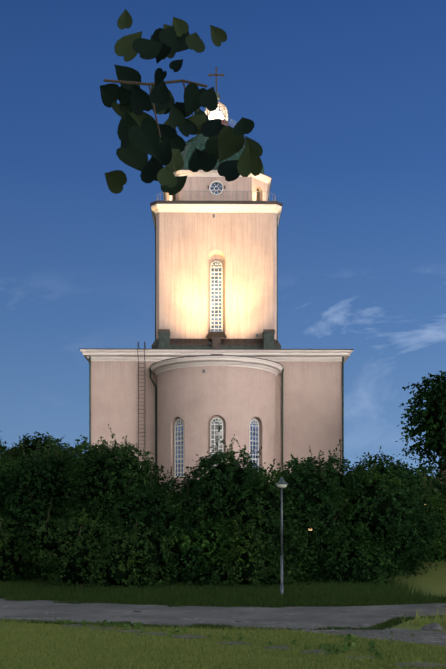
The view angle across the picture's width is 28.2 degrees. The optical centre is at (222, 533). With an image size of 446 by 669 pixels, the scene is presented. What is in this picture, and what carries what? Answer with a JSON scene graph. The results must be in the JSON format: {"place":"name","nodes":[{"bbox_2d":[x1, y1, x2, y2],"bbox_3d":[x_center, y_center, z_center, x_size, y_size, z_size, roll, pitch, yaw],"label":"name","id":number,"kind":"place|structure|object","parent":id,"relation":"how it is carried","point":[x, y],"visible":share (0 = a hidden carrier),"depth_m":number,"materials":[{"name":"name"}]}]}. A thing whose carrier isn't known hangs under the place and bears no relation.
{"place":"outdoors","nodes":[
{"label":"outdoors","id":0,"kind":"place"},
{"bbox_2d":[100,9,262,195],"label":"branch leaves","id":1,"kind":"object","parent":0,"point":[142,135],"visible":1,"depth_m":1.69,"materials":[{"name":"green plant"}]},
{"bbox_2d":[205,103,227,120],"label":"lantern glass","id":2,"kind":"object","parent":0,"point":[225,111],"visible":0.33,"depth_m":83.16,"materials":[{"name":"beige glass"}]},
{"bbox_2d":[0,618,445,668],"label":"grass","id":3,"kind":"structure","parent":0,"point":[44,658],"depth_m":17.36,"materials":[{"name":"green plant"}]},
{"bbox_2d":[0,598,445,628],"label":"road","id":4,"kind":"structure","parent":0,"point":[42,610],"depth_m":26.36,"materials":[{"name":"grey asphalt"}]},
{"bbox_2d":[0,558,445,668],"bbox_3d":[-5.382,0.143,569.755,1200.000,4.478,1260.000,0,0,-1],"label":"ground","id":5,"kind":"structure","parent":0,"point":[434,579],"depth_m":23.46,"materials":[{"name":"green plant"}]},
{"bbox_2d":[0,431,9,464],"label":"bush","id":6,"kind":"object","parent":5,"relation":"on","point":[2,452],"visible":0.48,"depth_m":78.17,"materials":[{"name":"green plant"}]},
{"bbox_2d":[0,451,36,539],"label":"bush","id":7,"kind":"object","parent":5,"relation":"on","point":[1,474],"visible":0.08,"depth_m":41.41,"materials":[{"name":"green plant"}]},
{"bbox_2d":[0,513,48,582],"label":"bush","id":8,"kind":"object","parent":5,"relation":"on","point":[13,561],"visible":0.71,"depth_m":38.10,"materials":[{"name":"green plant"}]},
{"bbox_2d":[4,431,69,463],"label":"bush","id":9,"kind":"object","parent":5,"relation":"on","point":[16,451],"visible":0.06,"depth_m":81.09,"materials":[{"name":"green plant"}]},
{"bbox_2d":[0,431,90,582],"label":"bush","id":10,"kind":"object","parent":5,"relation":"on","point":[36,488],"visible":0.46,"depth_m":39.41,"materials":[{"name":"green plant"}]},
{"bbox_2d":[20,498,123,589],"bbox_3d":[-5.788,0.529,35.354,4.829,3.928,3.988,0,0,-1],"label":"bush","id":11,"kind":"object","parent":5,"relation":"on","point":[72,558],"visible":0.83,"depth_m":34.96,"materials":[{"name":"green plant"}]},
{"bbox_2d":[36,435,113,467],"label":"bush","id":12,"kind":"object","parent":5,"relation":"on","point":[59,451],"visible":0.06,"depth_m":59.42,"materials":[{"name":"green plant"}]},
{"bbox_2d":[32,424,171,581],"bbox_3d":[-5.123,-1.000,38.969,5.891,7.439,5.969,0,0,24],"label":"bush","id":13,"kind":"object","parent":5,"relation":"on","point":[106,475],"visible":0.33,"depth_m":37.41,"materials":[{"name":"green plant"}]},
{"bbox_2d":[80,508,181,590],"bbox_3d":[-3.526,0.849,34.709,4.107,3.768,3.076,0,0,-1],"label":"bush","id":14,"kind":"object","parent":5,"relation":"on","point":[131,561],"visible":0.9,"depth_m":34.33,"materials":[{"name":"green plant"}]},
{"bbox_2d":[100,464,199,583],"bbox_3d":[-2.831,-0.281,37.585,6.124,5.497,5.713,0,0,-1],"label":"bush","id":15,"kind":"object","parent":5,"relation":"on","point":[147,510],"visible":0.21,"depth_m":36.42,"materials":[{"name":"green plant"}]},
{"bbox_2d":[154,423,273,587],"bbox_3d":[-0.587,-1.080,37.018,6.169,7.052,6.459,0,0,-1],"label":"bush","id":16,"kind":"object","parent":5,"relation":"on","point":[203,542],"visible":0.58,"depth_m":35.55,"materials":[{"name":"green plant"}]},
{"bbox_2d":[91,361,341,490],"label":"church walls","id":17,"kind":"structure","parent":5,"relation":"on","point":[234,399],"depth_m":69.69,"materials":[{"name":"beige paint"}]},
{"bbox_2d":[137,341,145,461],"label":"ladder","id":18,"kind":"object","parent":17,"relation":"attached to","point":[138,396],"visible":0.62,"depth_m":69.47,"materials":[{"name":"grey metal"}]},
{"bbox_2d":[151,329,280,348],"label":"tower skirt","id":19,"kind":"object","parent":17,"relation":"on","point":[216,341],"visible":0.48,"depth_m":77.11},
{"bbox_2d":[79,348,353,375],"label":"church cornices","id":20,"kind":"object","parent":17,"relation":"attached to","point":[261,359],"visible":0.69,"depth_m":69.13,"materials":[{"name":"beige paint"}]},
{"bbox_2d":[174,417,258,476],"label":"arched windows","id":21,"kind":"structure","parent":17,"relation":"in","point":[214,427],"depth_m":66.26,"materials":[{"name":"white glass"}]},
{"bbox_2d":[156,212,276,338],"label":"tower shaft","id":22,"kind":"object","parent":17,"relation":"on","point":[241,248],"visible":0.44,"depth_m":77.50,"materials":[{"name":"beige paint"}]},
{"bbox_2d":[210,259,221,331],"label":"window","id":23,"kind":"structure","parent":22,"relation":"in","point":[216,296],"depth_m":77.88,"materials":[{"name":"white glass"}]},
{"bbox_2d":[165,177,266,200],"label":"drum walls","id":24,"kind":"structure","parent":22,"relation":"on","point":[194,188],"depth_m":78.21,"materials":[{"name":"beige paint"}]},
{"bbox_2d":[208,181,224,194],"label":"round window","id":25,"kind":"structure","parent":24,"relation":"in","point":[215,187],"depth_m":78.30,"materials":[{"name":"white glass"}]},
{"bbox_2d":[171,133,263,173],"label":"dome","id":26,"kind":"structure","parent":24,"relation":"on","point":[198,142],"depth_m":79.06,"materials":[{"name":"teal metal"}]},
{"bbox_2d":[204,67,228,123],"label":"lantern cross ribs","id":27,"kind":"object","parent":26,"relation":"on","point":[217,114],"visible":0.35,"depth_m":82.48,"materials":[{"name":"beige metal"}]},
{"bbox_2d":[209,118,227,125],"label":"lantern base","id":28,"kind":"object","parent":26,"relation":"on","point":[221,121],"visible":0.12,"depth_m":81.88,"materials":[{"name":"white"}]},
{"bbox_2d":[164,169,271,200],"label":"cornice","id":29,"kind":"structure","parent":24,"relation":"attached to","point":[262,177],"depth_m":78.13,"materials":[{"name":"beige paint"}]},
{"bbox_2d":[150,200,282,227],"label":"tower cornice","id":30,"kind":"structure","parent":22,"relation":"attached to","point":[158,206],"depth_m":77.16,"materials":[{"name":"white paint"}]},
{"bbox_2d":[157,115,275,200],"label":"railings","id":31,"kind":"object","parent":22,"relation":"on","point":[223,191],"visible":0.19,"depth_m":77.59,"materials":[{"name":"grey metal"}]},
{"bbox_2d":[89,214,343,478],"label":"downpipes","id":32,"kind":"object","parent":17,"relation":"attached to","point":[150,370],"visible":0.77,"depth_m":69.65,"materials":[{"name":"black metal"}]},
{"bbox_2d":[0,575,445,629],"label":"verge grass","id":33,"kind":"structure","parent":5,"relation":"on","point":[318,594],"depth_m":31.47,"materials":[{"name":"green plant"}]},
{"bbox_2d":[55,607,445,657],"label":"weeds","id":34,"kind":"object","parent":5,"relation":"on","point":[345,645],"visible":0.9,"depth_m":20.91,"materials":[{"name":"green plant"}]},
{"bbox_2d":[62,623,445,668],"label":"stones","id":35,"kind":"object","parent":5,"relation":"on","point":[433,627],"visible":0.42,"depth_m":20.03,"materials":[{"name":"grey stone"}]},
{"bbox_2d":[208,517,300,588],"bbox_3d":[1.284,1.069,35.257,4.217,3.458,4.033,0,0,-1],"label":"bush","id":36,"kind":"object","parent":5,"relation":"on","point":[245,567],"visible":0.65,"depth_m":34.50,"materials":[{"name":"green plant"}]},
{"bbox_2d":[191,439,323,586],"bbox_3d":[1.367,-0.477,36.997,6.239,6.884,6.567,0,0,-1],"label":"bush","id":37,"kind":"object","parent":5,"relation":"on","point":[267,516],"visible":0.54,"depth_m":35.73,"materials":[{"name":"green plant"}]},
{"bbox_2d":[275,477,288,595],"bbox_3d":[2.076,0.208,31.302,0.480,4.420,0.480,0,0,-1],"label":"lamp post","id":38,"kind":"object","parent":5,"relation":"on","point":[281,483],"visible":0.81,"depth_m":31.27,"materials":[{"name":"grey metal"}]},
{"bbox_2d":[271,454,323,480],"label":"bush","id":39,"kind":"object","parent":5,"relation":"on","point":[294,465],"depth_m":44.86,"materials":[{"name":"green plant"}]},
{"bbox_2d":[270,439,401,586],"bbox_3d":[4.212,-0.676,38.942,6.601,6.918,6.270,0,0,-1],"label":"bush","id":40,"kind":"object","parent":5,"relation":"on","point":[316,496],"visible":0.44,"depth_m":37.17,"materials":[{"name":"green plant"}]},
{"bbox_2d":[244,620,445,645],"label":"path","id":41,"kind":"structure","parent":5,"relation":"on","point":[429,637],"depth_m":21.48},
{"bbox_2d":[313,447,445,581],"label":"bush","id":42,"kind":"object","parent":5,"relation":"on","point":[382,501],"visible":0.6,"depth_m":38.03,"materials":[{"name":"green plant"}]},
{"bbox_2d":[345,452,445,493],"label":"bush","id":43,"kind":"object","parent":5,"relation":"on","point":[418,482],"visible":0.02,"depth_m":47.36,"materials":[{"name":"green plant"}]},
{"bbox_2d":[395,370,445,480],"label":"tree","id":44,"kind":"object","parent":5,"relation":"on","point":[432,417],"visible":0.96,"depth_m":61.87,"materials":[{"name":"green plant"}]},
{"bbox_2d":[405,462,445,562],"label":"bush","id":45,"kind":"object","parent":5,"relation":"on","point":[437,500],"visible":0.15,"depth_m":41.44,"materials":[{"name":"green plant"}]},
{"bbox_2d":[427,477,445,497],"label":"bush","id":46,"kind":"object","parent":5,"relation":"on","point":[443,484],"visible":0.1,"depth_m":45.59,"materials":[{"name":"green plant"}]},
{"bbox_2d":[0,0,445,475],"label":"sky","id":47,"kind":"structure","parent":0,"point":[345,100],"materials":[{"name":"blue"}]}
]}

